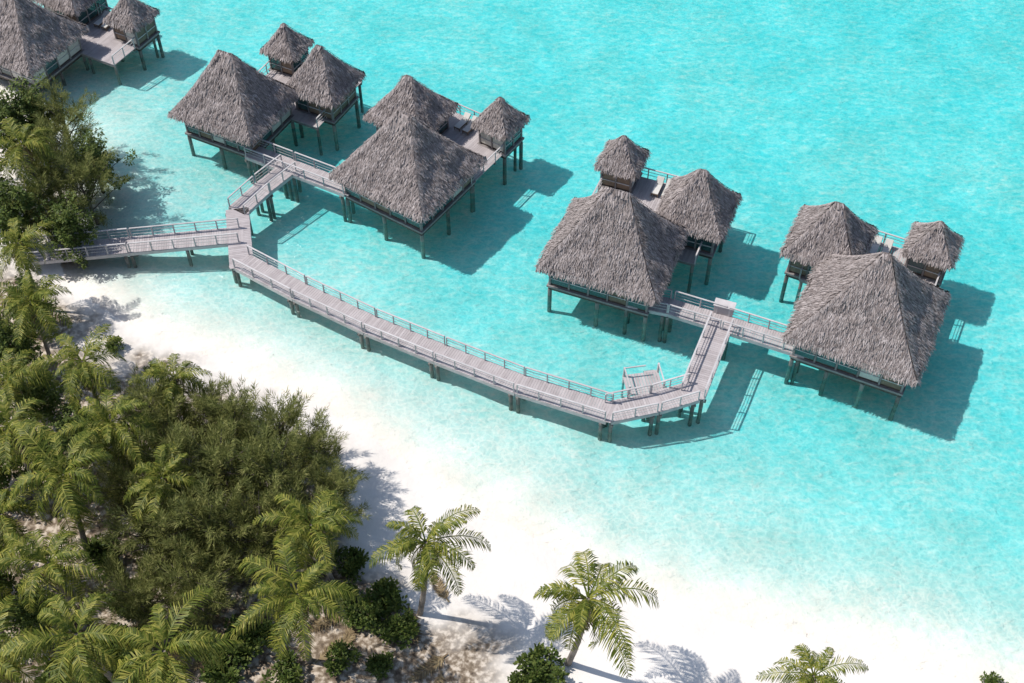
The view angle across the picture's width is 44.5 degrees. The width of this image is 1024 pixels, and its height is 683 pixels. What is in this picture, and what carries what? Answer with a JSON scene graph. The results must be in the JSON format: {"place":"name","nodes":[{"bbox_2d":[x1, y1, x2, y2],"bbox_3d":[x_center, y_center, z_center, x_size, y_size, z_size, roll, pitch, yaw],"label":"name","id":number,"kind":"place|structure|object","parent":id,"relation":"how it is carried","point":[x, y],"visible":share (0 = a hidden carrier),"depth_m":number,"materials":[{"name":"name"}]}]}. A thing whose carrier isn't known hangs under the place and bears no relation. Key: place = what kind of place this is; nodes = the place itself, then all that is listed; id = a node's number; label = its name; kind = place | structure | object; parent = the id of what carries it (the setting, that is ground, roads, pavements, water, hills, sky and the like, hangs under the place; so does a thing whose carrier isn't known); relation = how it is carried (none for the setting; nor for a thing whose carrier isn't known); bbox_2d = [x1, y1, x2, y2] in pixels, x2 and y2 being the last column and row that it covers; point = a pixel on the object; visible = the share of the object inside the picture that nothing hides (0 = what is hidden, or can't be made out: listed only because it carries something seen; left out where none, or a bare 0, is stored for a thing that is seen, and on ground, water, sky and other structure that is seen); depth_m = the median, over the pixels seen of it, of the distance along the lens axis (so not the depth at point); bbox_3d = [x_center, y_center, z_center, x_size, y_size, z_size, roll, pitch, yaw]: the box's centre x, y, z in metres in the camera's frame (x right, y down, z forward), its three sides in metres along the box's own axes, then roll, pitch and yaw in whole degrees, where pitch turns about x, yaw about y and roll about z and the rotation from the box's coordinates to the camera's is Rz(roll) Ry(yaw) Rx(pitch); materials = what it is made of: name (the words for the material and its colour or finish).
{"place":"outdoors","nodes":[
{"label":"outdoors","id":0,"kind":"place"},
{"bbox_2d":[143,364,159,375],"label":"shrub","id":1,"kind":"object","parent":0,"point":[145,368],"visible":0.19,"depth_m":93.85,"materials":[{"name":"green plant"}]},
{"bbox_2d":[0,0,1023,682],"bbox_3d":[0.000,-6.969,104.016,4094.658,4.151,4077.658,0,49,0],"label":"sandy beach ground","id":2,"kind":"structure","parent":0,"point":[756,520],"depth_m":98.99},
{"bbox_2d":[0,151,9,184],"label":"broadleaf tree","id":3,"kind":"object","parent":2,"relation":"on","point":[2,177],"visible":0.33,"depth_m":104.87,"materials":[{"name":"green plant"}]},
{"bbox_2d":[0,526,20,597],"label":"broadleaf tree","id":4,"kind":"object","parent":2,"relation":"on","point":[10,583],"visible":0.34,"depth_m":78.78,"materials":[{"name":"green plant"}]},
{"bbox_2d":[0,421,20,497],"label":"broadleaf tree","id":5,"kind":"object","parent":2,"relation":"on","point":[3,482],"visible":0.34,"depth_m":83.64,"materials":[{"name":"green plant"}]},
{"bbox_2d":[0,545,30,640],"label":"palm tree","id":6,"kind":"object","parent":2,"relation":"on","point":[11,573],"visible":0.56,"depth_m":73.39,"materials":[{"name":"green plant"}]},
{"bbox_2d":[0,305,44,382],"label":"broadleaf tree","id":7,"kind":"object","parent":2,"relation":"on","point":[8,341],"visible":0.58,"depth_m":90.23,"materials":[{"name":"green plant"}]},
{"bbox_2d":[0,486,48,579],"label":"palm tree","id":8,"kind":"object","parent":2,"relation":"on","point":[11,525],"visible":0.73,"depth_m":77.10,"materials":[{"name":"green plant"}]},
{"bbox_2d":[0,87,51,157],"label":"broadleaf tree","id":9,"kind":"object","parent":2,"relation":"on","point":[7,110],"visible":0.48,"depth_m":106.08,"materials":[{"name":"green plant"}]},
{"bbox_2d":[0,595,54,682],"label":"palm tree","id":10,"kind":"object","parent":2,"relation":"on","point":[10,674],"visible":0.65,"depth_m":69.17,"materials":[{"name":"green plant"}]},
{"bbox_2d":[0,117,55,210],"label":"palm tree","id":11,"kind":"object","parent":2,"relation":"on","point":[24,151],"visible":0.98,"depth_m":99.20,"materials":[{"name":"green plant"}]},
{"bbox_2d":[0,217,55,286],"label":"palm tree","id":12,"kind":"object","parent":2,"relation":"on","point":[16,246],"visible":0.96,"depth_m":93.46,"materials":[{"name":"green plant"}]},
{"bbox_2d":[0,578,55,668],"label":"broadleaf tree","id":13,"kind":"object","parent":2,"relation":"on","point":[24,618],"visible":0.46,"depth_m":75.85,"materials":[{"name":"green plant"}]},
{"bbox_2d":[0,389,60,493],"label":"palm tree","id":14,"kind":"object","parent":2,"relation":"on","point":[11,445],"visible":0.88,"depth_m":79.01,"materials":[{"name":"green plant"}]},
{"bbox_2d":[0,348,61,425],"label":"palm tree","id":15,"kind":"object","parent":2,"relation":"on","point":[13,386],"visible":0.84,"depth_m":84.35,"materials":[{"name":"green plant"}]},
{"bbox_2d":[0,73,65,151],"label":"broadleaf tree","id":16,"kind":"object","parent":2,"relation":"on","point":[27,109],"visible":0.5,"depth_m":106.60,"materials":[{"name":"green plant"}]},
{"bbox_2d":[0,175,66,254],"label":"broadleaf tree","id":17,"kind":"object","parent":2,"relation":"on","point":[18,193],"visible":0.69,"depth_m":98.83,"materials":[{"name":"green plant"}]},
{"bbox_2d":[4,274,66,329],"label":"broadleaf tree","id":18,"kind":"object","parent":2,"relation":"on","point":[18,281],"visible":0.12,"depth_m":94.06,"materials":[{"name":"green plant"}]},
{"bbox_2d":[0,270,72,373],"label":"palm tree","id":19,"kind":"object","parent":2,"relation":"on","point":[35,314],"visible":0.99,"depth_m":87.73,"materials":[{"name":"green plant"}]},
{"bbox_2d":[0,162,74,243],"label":"casuarina tree","id":20,"kind":"object","parent":2,"relation":"on","point":[49,191],"visible":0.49,"depth_m":100.48,"materials":[{"name":"green plant"}]},
{"bbox_2d":[1,354,80,428],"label":"broadleaf tree","id":21,"kind":"object","parent":2,"relation":"on","point":[41,392],"visible":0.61,"depth_m":87.66,"materials":[{"name":"green plant"}]},
{"bbox_2d":[6,415,90,498],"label":"broadleaf tree","id":22,"kind":"object","parent":2,"relation":"on","point":[56,429],"visible":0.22,"depth_m":83.75,"materials":[{"name":"green plant"}]},
{"bbox_2d":[0,529,107,632],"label":"palm tree","id":23,"kind":"object","parent":2,"relation":"on","point":[59,579],"visible":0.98,"depth_m":72.24,"materials":[{"name":"green plant"}]},
{"bbox_2d":[14,111,99,200],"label":"casuarina tree","id":24,"kind":"object","parent":2,"relation":"on","point":[54,146],"visible":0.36,"depth_m":102.77,"materials":[{"name":"green plant"}]},
{"bbox_2d":[9,421,112,557],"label":"palm tree","id":25,"kind":"object","parent":2,"relation":"on","point":[71,498],"visible":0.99,"depth_m":76.15,"materials":[{"name":"green plant"}]},
{"bbox_2d":[31,654,91,682],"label":"shrub","id":26,"kind":"object","parent":2,"relation":"on","point":[47,677],"visible":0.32,"depth_m":75.82,"materials":[{"name":"green plant"}]},
{"bbox_2d":[23,76,100,166],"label":"casuarina tree","id":27,"kind":"object","parent":2,"relation":"on","point":[55,113],"visible":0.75,"depth_m":106.47,"materials":[{"name":"green plant"}]},
{"bbox_2d":[39,191,99,269],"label":"broadleaf tree","id":28,"kind":"object","parent":2,"relation":"on","point":[68,225],"visible":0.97,"depth_m":99.83,"materials":[{"name":"green plant"}]},
{"bbox_2d":[0,592,151,682],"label":"palm tree","id":29,"kind":"object","parent":2,"relation":"on","point":[86,648],"visible":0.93,"depth_m":68.31,"materials":[{"name":"green plant"}]},
{"bbox_2d":[28,323,125,413],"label":"palm tree","id":30,"kind":"object","parent":2,"relation":"on","point":[86,372],"visible":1,"depth_m":83.96,"materials":[{"name":"green plant"}]},
{"bbox_2d":[0,0,164,91],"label":"overwater bungalow","id":31,"kind":"object","parent":2,"relation":"on","point":[54,38],"visible":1,"depth_m":117.55,"materials":[{"name":"grey wood"}]},
{"bbox_2d":[55,401,109,467],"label":"broadleaf tree","id":32,"kind":"object","parent":2,"relation":"on","point":[71,418],"visible":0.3,"depth_m":85.47,"materials":[{"name":"green plant"}]},
{"bbox_2d":[39,142,135,226],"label":"casuarina tree","id":33,"kind":"object","parent":2,"relation":"on","point":[76,170],"visible":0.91,"depth_m":102.20,"materials":[{"name":"green plant"}]},
{"bbox_2d":[80,529,121,571],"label":"shrub","id":34,"kind":"object","parent":2,"relation":"on","point":[98,549],"visible":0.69,"depth_m":82.14,"materials":[{"name":"green plant"}]},
{"bbox_2d":[68,127,136,193],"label":"broadleaf tree","id":35,"kind":"object","parent":2,"relation":"on","point":[97,148],"visible":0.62,"depth_m":105.04,"materials":[{"name":"green plant"}]},
{"bbox_2d":[59,389,160,469],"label":"palm tree","id":36,"kind":"object","parent":2,"relation":"on","point":[109,432],"visible":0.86,"depth_m":80.40,"materials":[{"name":"green plant"}]},
{"bbox_2d":[67,622,153,682],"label":"broadleaf tree","id":37,"kind":"object","parent":2,"relation":"on","point":[123,653],"visible":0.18,"depth_m":74.39,"materials":[{"name":"green plant"}]},
{"bbox_2d":[105,335,125,353],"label":"shrub","id":38,"kind":"object","parent":2,"relation":"on","point":[113,346],"visible":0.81,"depth_m":95.44,"materials":[{"name":"green plant"}]},
{"bbox_2d":[83,437,150,539],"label":"casuarina tree","id":39,"kind":"object","parent":2,"relation":"on","point":[115,471],"visible":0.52,"depth_m":81.03,"materials":[{"name":"green plant"}]},
{"bbox_2d":[96,670,147,682],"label":"shrub","id":40,"kind":"object","parent":2,"relation":"on","point":[127,676],"visible":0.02,"depth_m":75.86,"materials":[{"name":"green plant"}]},
{"bbox_2d":[108,579,138,615],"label":"shrub","id":41,"kind":"object","parent":2,"relation":"on","point":[119,607],"visible":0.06,"depth_m":79.58,"materials":[{"name":"green plant"}]},
{"bbox_2d":[80,540,193,649],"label":"casuarina tree","id":42,"kind":"object","parent":2,"relation":"on","point":[140,596],"visible":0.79,"depth_m":75.84,"materials":[{"name":"green plant"}]},
{"bbox_2d":[112,364,180,445],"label":"casuarina tree","id":43,"kind":"object","parent":2,"relation":"on","point":[135,408],"visible":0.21,"depth_m":85.85,"materials":[{"name":"green plant"}]},
{"bbox_2d":[97,479,222,593],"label":"casuarina tree","id":44,"kind":"object","parent":2,"relation":"on","point":[146,533],"visible":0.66,"depth_m":77.37,"materials":[{"name":"green plant"}]},
{"bbox_2d":[122,442,205,528],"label":"palm tree","id":45,"kind":"object","parent":2,"relation":"on","point":[147,480],"visible":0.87,"depth_m":78.13,"materials":[{"name":"green plant"}]},
{"bbox_2d":[105,416,232,528],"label":"casuarina tree","id":46,"kind":"object","parent":2,"relation":"on","point":[151,457],"visible":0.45,"depth_m":80.48,"materials":[{"name":"green plant"}]},
{"bbox_2d":[128,353,211,418],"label":"palm tree","id":47,"kind":"object","parent":2,"relation":"on","point":[175,388],"visible":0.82,"depth_m":84.93,"materials":[{"name":"green plant"}]},
{"bbox_2d":[111,585,244,682],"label":"palm tree","id":48,"kind":"object","parent":2,"relation":"on","point":[167,666],"visible":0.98,"depth_m":68.03,"materials":[{"name":"green plant"}]},
{"bbox_2d":[124,367,231,474],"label":"casuarina tree","id":49,"kind":"object","parent":2,"relation":"on","point":[158,413],"visible":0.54,"depth_m":84.13,"materials":[{"name":"green plant"}]},
{"bbox_2d":[129,532,245,650],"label":"casuarina tree","id":50,"kind":"object","parent":2,"relation":"on","point":[185,572],"visible":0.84,"depth_m":75.75,"materials":[{"name":"green plant"}]},
{"bbox_2d":[153,376,257,446],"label":"casuarina tree","id":51,"kind":"object","parent":2,"relation":"on","point":[192,396],"visible":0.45,"depth_m":85.34,"materials":[{"name":"green plant"}]},
{"bbox_2d":[153,415,280,529],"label":"casuarina tree","id":52,"kind":"object","parent":2,"relation":"on","point":[216,458],"visible":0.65,"depth_m":80.54,"materials":[{"name":"green plant"}]},
{"bbox_2d":[195,640,250,682],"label":"shrub","id":53,"kind":"object","parent":2,"relation":"on","point":[231,674],"visible":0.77,"depth_m":76.52,"materials":[{"name":"green plant"}]},
{"bbox_2d":[165,468,284,582],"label":"casuarina tree","id":54,"kind":"object","parent":2,"relation":"on","point":[203,512],"visible":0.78,"depth_m":77.34,"materials":[{"name":"green plant"}]},
{"bbox_2d":[191,371,291,468],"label":"casuarina tree","id":55,"kind":"object","parent":2,"relation":"on","point":[238,410],"visible":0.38,"depth_m":83.66,"materials":[{"name":"green plant"}]},
{"bbox_2d":[224,613,276,663],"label":"shrub","id":56,"kind":"object","parent":2,"relation":"on","point":[250,639],"visible":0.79,"depth_m":77.92,"materials":[{"name":"green plant"}]},
{"bbox_2d":[205,473,311,604],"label":"casuarina tree","id":57,"kind":"object","parent":2,"relation":"on","point":[248,517],"visible":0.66,"depth_m":78.04,"materials":[{"name":"green plant"}]},
{"bbox_2d":[166,23,365,180],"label":"overwater bungalow","id":58,"kind":"object","parent":2,"relation":"on","point":[231,103],"visible":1,"depth_m":109.86,"materials":[{"name":"grey wood"}]},
{"bbox_2d":[235,380,327,469],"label":"casuarina tree","id":59,"kind":"object","parent":2,"relation":"on","point":[273,416],"visible":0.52,"depth_m":84.16,"materials":[{"name":"green plant"}]},
{"bbox_2d":[260,648,304,682],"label":"shrub","id":60,"kind":"object","parent":2,"relation":"on","point":[286,665],"visible":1,"depth_m":76.72,"materials":[{"name":"green plant"}]},
{"bbox_2d":[226,417,341,526],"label":"casuarina tree","id":61,"kind":"object","parent":2,"relation":"on","point":[275,456],"visible":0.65,"depth_m":80.31,"materials":[{"name":"green plant"}]},
{"bbox_2d":[230,537,360,663],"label":"palm tree","id":62,"kind":"object","parent":2,"relation":"on","point":[298,605],"visible":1,"depth_m":70.98,"materials":[{"name":"green plant"}]},
{"bbox_2d":[146,572,449,682],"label":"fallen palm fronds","id":63,"kind":"object","parent":2,"relation":"on","point":[428,667],"visible":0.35,"depth_m":79.30,"materials":[{"name":"brown plant"}]},
{"bbox_2d":[252,488,363,585],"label":"palm tree","id":64,"kind":"object","parent":2,"relation":"on","point":[304,537],"visible":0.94,"depth_m":75.57,"materials":[{"name":"green plant"}]},
{"bbox_2d":[260,468,369,568],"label":"casuarina tree","id":65,"kind":"object","parent":2,"relation":"on","point":[295,485],"visible":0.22,"depth_m":80.15,"materials":[{"name":"green plant"}]},
{"bbox_2d":[269,404,369,488],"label":"casuarina tree","id":66,"kind":"object","parent":2,"relation":"on","point":[309,453],"visible":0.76,"depth_m":83.78,"materials":[{"name":"green plant"}]},
{"bbox_2d":[307,457,370,540],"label":"casuarina tree","id":67,"kind":"object","parent":2,"relation":"on","point":[331,480],"visible":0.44,"depth_m":81.64,"materials":[{"name":"green plant"}]},
{"bbox_2d":[320,579,361,612],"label":"shrub","id":68,"kind":"object","parent":2,"relation":"on","point":[350,602],"visible":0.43,"depth_m":80.33,"materials":[{"name":"green plant"}]},
{"bbox_2d":[324,639,362,677],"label":"shrub","id":69,"kind":"object","parent":2,"relation":"on","point":[341,652],"visible":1,"depth_m":77.42,"materials":[{"name":"green plant"}]},
{"bbox_2d":[331,545,369,581],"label":"shrub","id":70,"kind":"object","parent":2,"relation":"on","point":[355,560],"visible":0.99,"depth_m":82.12,"materials":[{"name":"green plant"}]},
{"bbox_2d":[343,598,390,635],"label":"shrub","id":71,"kind":"object","parent":2,"relation":"on","point":[373,618],"visible":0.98,"depth_m":79.27,"materials":[{"name":"green plant"}]},
{"bbox_2d":[365,651,393,680],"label":"shrub","id":72,"kind":"object","parent":2,"relation":"on","point":[377,664],"visible":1,"depth_m":77.36,"materials":[{"name":"green plant"}]},
{"bbox_2d":[359,576,409,616],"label":"shrub","id":73,"kind":"object","parent":2,"relation":"on","point":[386,594],"visible":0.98,"depth_m":80.17,"materials":[{"name":"green plant"}]},
{"bbox_2d":[379,607,420,650],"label":"shrub","id":74,"kind":"object","parent":2,"relation":"on","point":[397,626],"visible":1,"depth_m":78.67,"materials":[{"name":"green plant"}]},
{"bbox_2d":[25,138,808,442],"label":"wooden boardwalk","id":75,"kind":"structure","parent":2,"relation":"on","point":[720,325],"depth_m":96.15,"materials":[{"name":"grey wood"}]},
{"bbox_2d":[328,74,530,258],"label":"overwater bungalow","id":76,"kind":"object","parent":2,"relation":"on","point":[421,160],"visible":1,"depth_m":103.65,"materials":[{"name":"grey wood"}]},
{"bbox_2d":[369,503,490,615],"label":"palm tree","id":77,"kind":"object","parent":2,"relation":"on","point":[428,555],"visible":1,"depth_m":73.57,"materials":[{"name":"green plant"}]},
{"bbox_2d":[507,667,535,682],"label":"shrub","id":78,"kind":"object","parent":2,"relation":"on","point":[517,677],"visible":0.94,"depth_m":76.76,"materials":[{"name":"green plant"}]},
{"bbox_2d":[513,642,569,682],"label":"shrub","id":79,"kind":"object","parent":2,"relation":"on","point":[540,670],"visible":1,"depth_m":76.82,"materials":[{"name":"green plant"}]},
{"bbox_2d":[533,549,658,678],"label":"palm tree","id":80,"kind":"object","parent":2,"relation":"on","point":[579,617],"visible":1,"depth_m":70.21,"materials":[{"name":"green plant"}]},
{"bbox_2d":[534,135,743,341],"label":"overwater bungalow","id":81,"kind":"object","parent":2,"relation":"on","point":[617,240],"visible":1,"depth_m":97.39,"materials":[{"name":"grey wicker"}]},
{"bbox_2d":[755,643,868,682],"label":"palm tree","id":82,"kind":"object","parent":2,"relation":"on","point":[820,666],"visible":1,"depth_m":70.41,"materials":[{"name":"green plant"}]},
{"bbox_2d":[779,201,964,420],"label":"overwater bungalow","id":83,"kind":"object","parent":2,"relation":"on","point":[867,312],"visible":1,"depth_m":92.20,"materials":[{"name":"grey wicker"}]},
{"bbox_2d":[979,670,1008,682],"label":"shrub","id":84,"kind":"object","parent":2,"relation":"on","point":[992,677],"visible":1,"depth_m":77.70,"materials":[{"name":"green plant"}]}
]}

